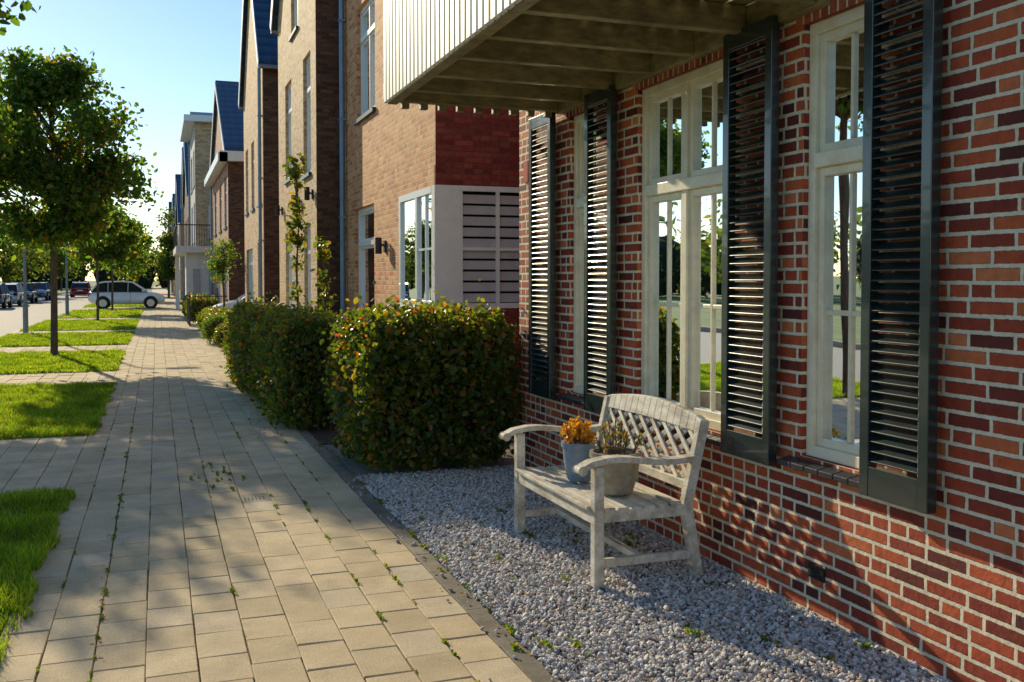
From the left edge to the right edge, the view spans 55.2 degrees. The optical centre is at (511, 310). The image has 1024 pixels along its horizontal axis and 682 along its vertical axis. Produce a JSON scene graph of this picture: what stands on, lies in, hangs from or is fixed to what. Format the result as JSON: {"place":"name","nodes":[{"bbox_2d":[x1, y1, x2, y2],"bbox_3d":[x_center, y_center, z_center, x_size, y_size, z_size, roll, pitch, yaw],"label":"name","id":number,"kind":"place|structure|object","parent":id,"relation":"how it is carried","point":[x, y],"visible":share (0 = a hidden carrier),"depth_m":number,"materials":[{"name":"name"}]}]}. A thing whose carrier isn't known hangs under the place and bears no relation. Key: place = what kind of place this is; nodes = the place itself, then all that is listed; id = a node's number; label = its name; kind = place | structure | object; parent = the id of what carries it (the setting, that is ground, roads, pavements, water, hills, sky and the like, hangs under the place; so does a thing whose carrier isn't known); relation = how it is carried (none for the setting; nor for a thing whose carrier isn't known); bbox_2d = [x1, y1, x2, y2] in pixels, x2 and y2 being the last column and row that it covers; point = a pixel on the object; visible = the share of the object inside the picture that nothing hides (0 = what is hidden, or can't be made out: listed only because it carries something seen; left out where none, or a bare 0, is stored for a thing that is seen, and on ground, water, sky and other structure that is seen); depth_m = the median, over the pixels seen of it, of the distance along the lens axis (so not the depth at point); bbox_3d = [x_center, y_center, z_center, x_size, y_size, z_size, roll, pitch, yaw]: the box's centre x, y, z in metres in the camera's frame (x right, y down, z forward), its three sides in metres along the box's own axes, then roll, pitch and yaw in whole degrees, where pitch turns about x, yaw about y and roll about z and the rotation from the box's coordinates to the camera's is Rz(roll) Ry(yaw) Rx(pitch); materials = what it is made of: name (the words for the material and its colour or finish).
{"place":"outdoors","nodes":[
{"label":"outdoors","id":0,"kind":"place"},
{"bbox_2d":[0,293,90,335],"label":"road","id":1,"kind":"structure","parent":0,"point":[11,320],"depth_m":53.04,"materials":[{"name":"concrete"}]},
{"bbox_2d":[0,283,12,308],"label":"parked car","id":2,"kind":"object","parent":1,"relation":"on","point":[6,299],"visible":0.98,"depth_m":58.20,"materials":[{"name":"blue paint"}]},
{"bbox_2d":[0,282,22,305],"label":"parked car","id":3,"kind":"object","parent":1,"relation":"on","point":[16,294],"visible":0.51,"depth_m":64.11,"materials":[{"name":"white paint"}]},
{"bbox_2d":[12,282,37,302],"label":"parked car","id":4,"kind":"object","parent":1,"relation":"on","point":[32,294],"visible":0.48,"depth_m":71.59,"materials":[{"name":"paint"}]},
{"bbox_2d":[28,282,50,300],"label":"parked car","id":5,"kind":"object","parent":1,"relation":"on","point":[43,290],"visible":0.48,"depth_m":80.72,"materials":[{"name":"blue paint"}]},
{"bbox_2d":[70,281,92,297],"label":"red car","id":6,"kind":"object","parent":1,"relation":"on","point":[80,288],"visible":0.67,"depth_m":93.71,"materials":[{"name":"paint"}]},
{"bbox_2d":[0,281,167,292],"bbox_3d":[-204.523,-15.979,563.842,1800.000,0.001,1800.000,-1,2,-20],"label":"ground","id":7,"kind":"structure","parent":0,"point":[93,283],"depth_m":340.77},
{"bbox_2d":[0,232,43,282],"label":"street tree","id":8,"kind":"object","parent":7,"relation":"on","point":[7,267],"visible":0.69,"depth_m":84.77,"materials":[{"name":"green plant"}]},
{"bbox_2d":[8,213,50,282],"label":"street tree","id":9,"kind":"object","parent":7,"relation":"on","point":[30,269],"visible":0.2,"depth_m":100.85,"materials":[{"name":"green plant"}]},
{"bbox_2d":[32,243,79,289],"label":"street tree","id":10,"kind":"object","parent":7,"relation":"on","point":[60,269],"visible":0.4,"depth_m":117.68,"materials":[{"name":"green plant"}]},
{"bbox_2d":[36,243,90,290],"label":"street tree","id":11,"kind":"object","parent":7,"relation":"on","point":[71,269],"visible":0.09,"depth_m":136.62,"materials":[{"name":"green plant"}]},
{"bbox_2d":[0,231,167,288],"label":"distant tree belt","id":12,"kind":"object","parent":7,"relation":"on","point":[144,282],"visible":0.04,"depth_m":174.28,"materials":[{"name":"green plant"}]},
{"bbox_2d":[519,0,1023,681],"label":"walls","id":13,"kind":"structure","parent":7,"relation":"on","point":[941,592],"depth_m":4.14,"materials":[{"name":"red brick"}]},
{"bbox_2d":[523,160,528,182],"bbox_3d":[0.119,-1.171,8.275,0.011,0.180,0.100,-1,2,-20],"label":"house number plate","id":14,"kind":"object","parent":13,"relation":"attached to","point":[525,171],"visible":1,"depth_m":8.26,"materials":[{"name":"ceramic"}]},
{"bbox_2d":[529,112,555,398],"bbox_3d":[0.257,-0.430,7.795,0.094,2.230,0.460,-1,2,-20],"label":"shutter","id":15,"kind":"object","parent":13,"relation":"attached to","point":[542,348],"visible":0.98,"depth_m":7.75,"materials":[{"name":"paint"}]},
{"bbox_2d":[583,84,616,416],"bbox_3d":[0.627,-0.398,6.776,0.094,2.230,0.430,-1,2,-20],"label":"shutter","id":16,"kind":"object","parent":13,"relation":"attached to","point":[600,358],"visible":1,"depth_m":6.75,"materials":[{"name":"paint"}]},
{"bbox_2d":[383,0,829,117],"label":"balcony deck frame","id":17,"kind":"object","parent":13,"relation":"attached to","point":[547,58],"visible":0.91,"depth_m":5.64,"materials":[{"name":"beige wood"}]},
{"bbox_2d":[383,0,521,102],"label":"balcony battens","id":18,"kind":"object","parent":17,"relation":"attached to","point":[422,38],"visible":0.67,"depth_m":5.97,"materials":[{"name":"white wood"}]},
{"bbox_2d":[557,393,858,487],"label":"sills","id":19,"kind":"structure","parent":13,"relation":"attached to","point":[831,473],"depth_m":4.71,"materials":[{"name":"stone"}]},
{"bbox_2d":[566,0,863,117],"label":"soldier lintels","id":20,"kind":"object","parent":13,"relation":"on","point":[834,8],"visible":0.19,"depth_m":5.52,"materials":[{"name":"brick"}]},
{"bbox_2d":[573,5,863,468],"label":"window frames","id":21,"kind":"structure","parent":13,"relation":"attached to","point":[689,184],"depth_m":5.66,"materials":[{"name":"white wood"}]},
{"bbox_2d":[593,30,863,444],"bbox_3d":[1.476,-0.336,4.809,0.001,2.032,5.592,-1,2,-20],"label":"window glass","id":22,"kind":"object","parent":21,"relation":"in","point":[839,201],"visible":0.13,"depth_m":5.62,"materials":[{"name":"clear glass"}]},
{"bbox_2d":[721,15,779,465],"bbox_3d":[1.245,-0.344,5.070,0.094,2.230,0.440,-1,2,-20],"label":"shutter","id":23,"kind":"object","parent":13,"relation":"attached to","point":[748,387],"visible":0.99,"depth_m":5.04,"materials":[{"name":"paint"}]},
{"bbox_2d":[808,562,824,582],"bbox_3d":[1.450,1.251,4.673,0.013,0.065,0.120,-1,2,-20],"label":"air vent","id":24,"kind":"object","parent":13,"relation":"attached to","point":[816,572],"visible":1,"depth_m":4.66,"materials":[{"name":"black metal"}]},
{"bbox_2d":[859,0,942,513],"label":"shutter","id":25,"kind":"object","parent":13,"relation":"attached to","point":[898,415],"visible":1,"depth_m":4.02,"materials":[{"name":"paint"}]},
{"bbox_2d":[0,0,242,280],"label":"sky","id":26,"kind":"structure","parent":0,"point":[168,56],"materials":[{"name":"blue"}]},
{"bbox_2d":[151,286,175,301],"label":"distant pavement","id":27,"kind":"structure","parent":0,"point":[162,291],"depth_m":112.11,"materials":[{"name":"concrete"}]},
{"bbox_2d":[150,203,176,297],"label":"conifer","id":28,"kind":"object","parent":27,"relation":"on","point":[165,263],"visible":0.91,"depth_m":86.39,"materials":[{"name":"green plant"}]},
{"bbox_2d":[177,220,183,299],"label":"walls","id":29,"kind":"structure","parent":0,"point":[179,231],"depth_m":77.71,"materials":[{"name":"white paint"}]},
{"bbox_2d":[175,179,180,225],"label":"roof","id":30,"kind":"structure","parent":29,"relation":"on","point":[178,202],"depth_m":80.35,"materials":[{"name":"tile"}]},
{"bbox_2d":[185,182,190,245],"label":"walls","id":31,"kind":"structure","parent":0,"point":[186,222],"depth_m":59.92,"materials":[{"name":"brown brick"}]},
{"bbox_2d":[182,142,189,207],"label":"roof","id":32,"kind":"structure","parent":31,"relation":"on","point":[185,161],"depth_m":59.80,"materials":[{"name":"tile"}]},
{"bbox_2d":[190,122,212,245],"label":"walls","id":33,"kind":"structure","parent":0,"point":[200,144],"depth_m":47.59,"materials":[{"name":"beige brick"}]},
{"bbox_2d":[188,141,189,228],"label":"downpipe","id":34,"kind":"object","parent":33,"relation":"attached to","point":[189,182],"visible":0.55,"depth_m":53.81,"materials":[{"name":"metal"}]},
{"bbox_2d":[180,112,212,141],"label":"roof","id":35,"kind":"structure","parent":33,"relation":"on","point":[190,119],"depth_m":47.46,"materials":[{"name":"paint"}]},
{"bbox_2d":[213,109,244,302],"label":"walls","id":36,"kind":"structure","parent":0,"point":[232,173],"depth_m":34.75,"materials":[{"name":"red brick"}]},
{"bbox_2d":[210,186,213,295],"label":"downpipe","id":37,"kind":"object","parent":36,"relation":"attached to","point":[211,231],"visible":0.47,"depth_m":43.77,"materials":[{"name":"metal"}]},
{"bbox_2d":[216,179,227,302],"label":"window frames","id":38,"kind":"structure","parent":36,"relation":"attached to","point":[221,229],"depth_m":39.22,"materials":[{"name":"white wood"}]},
{"bbox_2d":[204,150,243,186],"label":"white cornice","id":39,"kind":"structure","parent":36,"relation":"attached to","point":[222,158],"depth_m":34.77,"materials":[{"name":"paint"}]},
{"bbox_2d":[209,80,243,168],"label":"roof","id":40,"kind":"structure","parent":36,"relation":"on","point":[230,112],"depth_m":36.92,"materials":[{"name":"tile"}]},
{"bbox_2d":[243,0,279,304],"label":"walls","id":41,"kind":"structure","parent":0,"point":[270,183],"depth_m":25.27,"materials":[{"name":"beige brick"}]},
{"bbox_2d":[247,144,261,301],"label":"window frames","id":42,"kind":"structure","parent":41,"relation":"attached to","point":[250,262],"depth_m":29.39,"materials":[{"name":"white wood"}]},
{"bbox_2d":[238,0,277,109],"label":"roof","id":43,"kind":"structure","parent":41,"relation":"on","point":[266,43],"depth_m":25.56,"materials":[{"name":"tile"}]},
{"bbox_2d":[257,65,263,304],"bbox_3d":[-6.495,-2.795,25.279,0.123,7.200,0.110,-1,2,-20],"label":"downpipe","id":44,"kind":"object","parent":41,"relation":"attached to","point":[260,178],"visible":0.68,"depth_m":25.23,"materials":[{"name":"metal"}]},
{"bbox_2d":[0,286,531,681],"bbox_3d":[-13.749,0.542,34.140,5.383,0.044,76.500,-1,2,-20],"label":"pavement","id":45,"kind":"structure","parent":0,"point":[67,617],"depth_m":5.62,"materials":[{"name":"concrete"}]},
{"bbox_2d":[22,153,44,332],"bbox_3d":[-14.144,-2.009,29.393,1.021,5.410,0.180,-1,2,-20],"label":"street lamp","id":46,"kind":"object","parent":45,"relation":"on","point":[25,316],"visible":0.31,"depth_m":29.25,"materials":[{"name":"grey metal"}]},
{"bbox_2d":[0,485,75,662],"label":"lawn patch","id":47,"kind":"object","parent":45,"relation":"on","point":[27,539],"visible":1,"depth_m":5.91,"materials":[{"name":"plant"}]},
{"bbox_2d":[0,380,117,439],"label":"lawn patch","id":48,"kind":"object","parent":45,"relation":"on","point":[41,410],"visible":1,"depth_m":11.86,"materials":[{"name":"plant"}]},
{"bbox_2d":[0,0,40,65],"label":"street tree","id":49,"kind":"object","parent":48,"relation":"on","point":[23,6],"visible":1,"depth_m":9.65,"materials":[{"name":"green plant"}]},
{"bbox_2d":[0,347,125,374],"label":"lawn patch","id":50,"kind":"object","parent":45,"relation":"on","point":[34,362],"visible":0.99,"depth_m":18.58,"materials":[{"name":"plant"}]},
{"bbox_2d":[0,83,36,165],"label":"street tree","id":51,"kind":"object","parent":50,"relation":"on","point":[7,127],"visible":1,"depth_m":17.03,"materials":[{"name":"green plant"}]},
{"bbox_2d":[0,45,163,355],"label":"street tree","id":52,"kind":"object","parent":50,"relation":"on","point":[74,195],"visible":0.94,"depth_m":19.87,"materials":[{"name":"green plant"}]},
{"bbox_2d":[0,330,134,346],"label":"lawn patch","id":53,"kind":"object","parent":45,"relation":"on","point":[43,339],"visible":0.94,"depth_m":25.49,"materials":[{"name":"plant"}]},
{"bbox_2d":[19,318,139,331],"bbox_3d":[-14.980,0.470,34.514,3.463,0.132,8.115,-1,2,-20],"label":"lawn patch","id":54,"kind":"object","parent":45,"relation":"on","point":[94,324],"visible":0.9,"depth_m":33.39,"materials":[{"name":"plant"}]},
{"bbox_2d":[61,202,141,320],"bbox_3d":[-15.610,-1.970,36.920,2.635,4.859,3.432,1,2,30],"label":"street tree","id":55,"kind":"object","parent":54,"relation":"on","point":[112,252],"visible":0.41,"depth_m":37.01,"materials":[{"name":"green plant"}]},
{"bbox_2d":[58,308,143,318],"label":"lawn patch","id":56,"kind":"object","parent":45,"relation":"on","point":[110,313],"visible":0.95,"depth_m":44.03,"materials":[{"name":"plant"}]},
{"bbox_2d":[65,243,68,314],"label":"street lamp","id":57,"kind":"object","parent":56,"relation":"on","point":[66,296],"visible":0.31,"depth_m":42.88,"materials":[{"name":"grey metal"}]},
{"bbox_2d":[91,200,148,310],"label":"street tree","id":58,"kind":"object","parent":56,"relation":"on","point":[130,261],"visible":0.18,"depth_m":49.07,"materials":[{"name":"green plant"}]},
{"bbox_2d":[83,303,144,307],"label":"lawn patch","id":59,"kind":"object","parent":45,"relation":"on","point":[118,305],"visible":0.47,"depth_m":57.92,"materials":[{"name":"plant"}]},
{"bbox_2d":[98,215,154,280],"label":"street tree","id":60,"kind":"object","parent":59,"relation":"on","point":[149,240],"visible":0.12,"depth_m":60.99,"materials":[{"name":"green plant"}]},
{"bbox_2d":[88,281,164,308],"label":"parked car","id":61,"kind":"object","parent":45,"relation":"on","point":[128,292],"visible":0.94,"depth_m":53.68,"materials":[{"name":"white paint"}]},
{"bbox_2d":[187,294,227,325],"bbox_3d":[-10.776,-0.021,34.886,1.450,1.050,3.132,-1,2,-20],"label":"iron fence","id":62,"kind":"object","parent":45,"relation":"on","point":[189,318],"visible":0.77,"depth_m":36.18,"materials":[{"name":"black metal"}]},
{"bbox_2d":[240,493,271,502],"bbox_3d":[-1.878,1.390,7.179,0.202,0.030,0.285,-1,2,-20],"label":"drain grate","id":63,"kind":"object","parent":45,"relation":"on","point":[250,498],"visible":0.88,"depth_m":7.17,"materials":[{"name":"grey metal"}]},
{"bbox_2d":[180,303,556,681],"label":"pavement edging","id":64,"kind":"object","parent":45,"relation":"on","point":[531,667],"visible":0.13,"depth_m":5.17,"materials":[{"name":"grey concrete"}]},
{"bbox_2d":[36,415,876,681],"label":"weeds","id":65,"kind":"object","parent":45,"relation":"on","point":[865,644],"visible":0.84,"depth_m":5.24,"materials":[{"name":"green plant"}]},
{"bbox_2d":[95,377,849,678],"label":"fallen leaves","id":66,"kind":"object","parent":45,"relation":"on","point":[542,643],"visible":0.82,"depth_m":5.78,"materials":[{"name":"brown plant"}]},
{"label":"lawn patch","id":67,"kind":"object","parent":45,"relation":"on","visible":0},
{"bbox_2d":[94,221,156,281],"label":"street tree","id":68,"kind":"object","parent":67,"relation":"on","point":[142,259],"visible":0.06,"depth_m":76.51,"materials":[{"name":"green plant"}]},
{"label":"lawn patch","id":69,"kind":"object","parent":45,"relation":"on","visible":0},
{"bbox_2d":[93,246,148,280],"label":"street tree","id":70,"kind":"object","parent":69,"relation":"on","point":[134,275],"visible":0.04,"depth_m":98.91,"materials":[{"name":"green plant"}]},
{"bbox_2d":[107,214,157,281],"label":"street tree","id":71,"kind":"object","parent":69,"relation":"on","point":[143,256],"visible":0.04,"depth_m":117.06,"materials":[{"name":"green plant"}]},
{"bbox_2d":[170,292,518,444],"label":"garden soil","id":72,"kind":"structure","parent":0,"point":[325,435],"depth_m":10.29,"materials":[{"name":"brown soil"}]},
{"bbox_2d":[173,246,213,308],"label":"white porch","id":73,"kind":"object","parent":72,"relation":"on","point":[197,277],"visible":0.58,"depth_m":45.89,"materials":[{"name":"white paint"}]},
{"bbox_2d":[173,224,212,247],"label":"balcony railing","id":74,"kind":"object","parent":73,"relation":"on","point":[175,235],"visible":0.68,"depth_m":45.33,"materials":[{"name":"black metal"}]},
{"bbox_2d":[180,292,217,320],"bbox_3d":[-12.920,-0.221,40.516,1.471,1.188,7.363,-1,2,-20],"label":"hedge","id":75,"kind":"object","parent":72,"relation":"on","point":[194,309],"visible":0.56,"depth_m":37.53,"materials":[{"name":"green plant"}]},
{"bbox_2d":[197,313,226,343],"bbox_3d":[-7.363,0.438,24.491,0.960,0.803,0.969,-1,2,-20],"label":"round shrub","id":76,"kind":"object","parent":72,"relation":"on","point":[210,326],"visible":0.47,"depth_m":24.26,"materials":[{"name":"green plant"}]},
{"bbox_2d":[194,301,233,330],"bbox_3d":[-8.867,0.221,29.809,1.424,0.922,6.242,-1,2,-20],"label":"hedge","id":77,"kind":"object","parent":72,"relation":"on","point":[204,312],"visible":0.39,"depth_m":29.16,"materials":[{"name":"green plant"}]},
{"bbox_2d":[210,324,226,348],"bbox_3d":[-6.500,0.581,22.367,0.758,0.633,0.750,-1,2,-20],"label":"round shrub","id":78,"kind":"object","parent":72,"relation":"on","point":[218,334],"visible":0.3,"depth_m":22.18,"materials":[{"name":"green plant"}]},
{"bbox_2d":[202,231,241,307],"bbox_3d":[-9.298,-0.948,31.246,1.324,3.172,1.344,0,2,5],"label":"olive tree","id":79,"kind":"object","parent":72,"relation":"on","point":[218,267],"visible":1,"depth_m":31.11,"materials":[{"name":"green plant"}]},
{"bbox_2d":[213,294,244,309],"bbox_3d":[-8.102,-0.185,33.239,4.044,1.552,1.978,-1,2,-20],"label":"parked car","id":80,"kind":"object","parent":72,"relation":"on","point":[230,303],"visible":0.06,"depth_m":32.13,"materials":[{"name":"white paint"}]},
{"bbox_2d":[219,275,343,429],"bbox_3d":[-3.146,0.358,13.203,1.242,1.682,6.689,-1,2,-20],"label":"hedge","id":81,"kind":"object","parent":72,"relation":"on","point":[277,355],"visible":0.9,"depth_m":10.51,"materials":[{"name":"green plant"}]},
{"bbox_2d":[219,302,361,357],"bbox_3d":[-3.570,0.465,15.951,1.529,1.284,6.064,-1,2,-26],"label":"hedge","id":82,"kind":"object","parent":72,"relation":"on","point":[340,310],"depth_m":17.87,"materials":[{"name":"green plant"}]},
{"bbox_2d":[282,152,315,307],"bbox_3d":[-3.087,-0.542,14.065,0.416,3.440,0.468,1,2,19],"label":"sapling","id":83,"kind":"object","parent":72,"relation":"on","point":[295,173],"visible":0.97,"depth_m":14.03,"materials":[{"name":"green plant"}]},
{"bbox_2d":[278,0,339,314],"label":"walls","id":84,"kind":"structure","parent":72,"relation":"on","point":[316,38],"depth_m":16.58,"materials":[{"name":"beige brick"}]},
{"bbox_2d":[270,0,278,33],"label":"roof","id":85,"kind":"structure","parent":84,"relation":"on","point":[274,17],"depth_m":21.10,"materials":[{"name":"tile"}]},
{"bbox_2d":[283,26,310,184],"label":"sills","id":86,"kind":"structure","parent":84,"relation":"attached to","point":[307,174],"depth_m":18.49,"materials":[{"name":"stone"}]},
{"bbox_2d":[288,0,310,308],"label":"window frames","id":87,"kind":"structure","parent":84,"relation":"attached to","point":[308,89],"depth_m":17.73,"materials":[{"name":"white wood"}]},
{"bbox_2d":[310,235,337,310],"bbox_3d":[-2.261,0.174,11.797,0.344,2.151,0.346,-1,2,-20],"label":"sapling","id":88,"kind":"object","parent":72,"relation":"on","point":[321,254],"visible":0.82,"depth_m":11.77,"materials":[{"name":"green plant"}]},
{"bbox_2d":[344,0,518,416],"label":"walls","id":89,"kind":"structure","parent":0,"point":[393,153],"depth_m":13.07,"materials":[{"name":"orange brick"}]},
{"bbox_2d":[338,0,346,318],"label":"downpipe","id":90,"kind":"object","parent":89,"relation":"attached to","point":[342,119],"visible":0.69,"depth_m":16.01,"materials":[{"name":"metal"}]},
{"bbox_2d":[353,107,375,125],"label":"sills","id":91,"kind":"structure","parent":89,"relation":"attached to","point":[365,115],"depth_m":14.46,"materials":[{"name":"stone"}]},
{"bbox_2d":[358,0,374,307],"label":"window frames","id":92,"kind":"structure","parent":89,"relation":"attached to","point":[365,39],"depth_m":15.10,"materials":[{"name":"white wood"}]},
{"bbox_2d":[363,5,374,308],"bbox_3d":[-1.665,-1.751,13.522,0.001,5.587,4.187,-1,2,-20],"label":"window glass","id":93,"kind":"object","parent":92,"relation":"in","point":[368,261],"visible":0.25,"depth_m":14.98,"materials":[{"name":"glass"}]},
{"bbox_2d":[375,238,386,253],"bbox_3d":[-1.794,-0.880,13.369,0.145,0.220,0.100,-1,2,-20],"label":"wall lamp","id":94,"kind":"object","parent":89,"relation":"attached to","point":[378,245],"visible":1,"depth_m":13.34,"materials":[{"name":"black metal"}]},
{"bbox_2d":[399,185,518,309],"bbox_3d":[-0.261,-0.711,12.116,2.020,1.460,1.810,-1,2,-20],"label":"corner window frame","id":95,"kind":"object","parent":89,"relation":"attached to","point":[446,248],"visible":0.62,"depth_m":11.06,"materials":[{"name":"white paint"}]},
{"bbox_2d":[403,194,431,300],"bbox_3d":[-1.142,-0.737,11.817,0.001,1.390,1.510,-1,2,-20],"label":"corner window glass","id":96,"kind":"object","parent":95,"relation":"attached to","point":[409,242],"visible":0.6,"depth_m":11.96,"materials":[{"name":"clear glass"}]},
{"bbox_2d":[463,194,518,301],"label":"blinds","id":97,"kind":"object","parent":95,"relation":"attached to","point":[491,232],"visible":0.38,"depth_m":11.23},
{"bbox_2d":[434,165,518,186],"bbox_3d":[0.567,-1.534,11.515,3.055,0.218,0.055,-1,2,-20],"label":"soldier course","id":98,"kind":"object","parent":89,"relation":"attached to","point":[475,176],"visible":0.36,"depth_m":11.13,"materials":[{"name":"red brick"}]},
{"bbox_2d":[463,191,518,302],"bbox_3d":[-0.219,-0.747,12.146,1.920,1.390,1.680,-1,2,-20],"label":"room interior corner","id":99,"kind":"object","parent":89,"relation":"attached to","point":[475,237],"visible":0.1,"depth_m":11.49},
{"bbox_2d":[322,438,950,681],"bbox_3d":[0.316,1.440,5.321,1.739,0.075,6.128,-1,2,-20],"label":"gravel","id":100,"kind":"structure","parent":0,"point":[459,510],"depth_m":4.85,"materials":[{"name":"grey gravel"}]},
{"bbox_2d":[318,274,525,472],"bbox_3d":[-0.817,0.502,8.741,1.705,1.667,1.865,-1,2,-20],"label":"hedge","id":101,"kind":"object","parent":100,"relation":"on","point":[404,382],"visible":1,"depth_m":8.14,"materials":[{"name":"green plant"}]},
{"bbox_2d":[499,394,708,588],"bbox_3d":[0.496,0.973,5.723,0.784,0.904,1.245,-1,2,-20],"label":"garden bench","id":102,"kind":"object","parent":100,"relation":"on","point":[594,505],"visible":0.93,"depth_m":5.39,"materials":[{"name":"white wood"}]},
{"bbox_2d":[559,416,598,481],"bbox_3d":[0.401,0.808,5.748,0.231,0.383,0.247,-1,2,-20],"label":"plant pot","id":103,"kind":"object","parent":102,"relation":"on","point":[577,446],"visible":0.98,"depth_m":5.69,"materials":[{"name":"ceramic"}]},
{"bbox_2d":[589,419,643,495],"bbox_3d":[0.577,0.801,5.419,0.289,0.417,0.306,-1,2,-20],"label":"plant pot","id":104,"kind":"object","parent":102,"relation":"on","point":[620,479],"visible":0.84,"depth_m":5.34,"materials":[{"name":"ceramic"}]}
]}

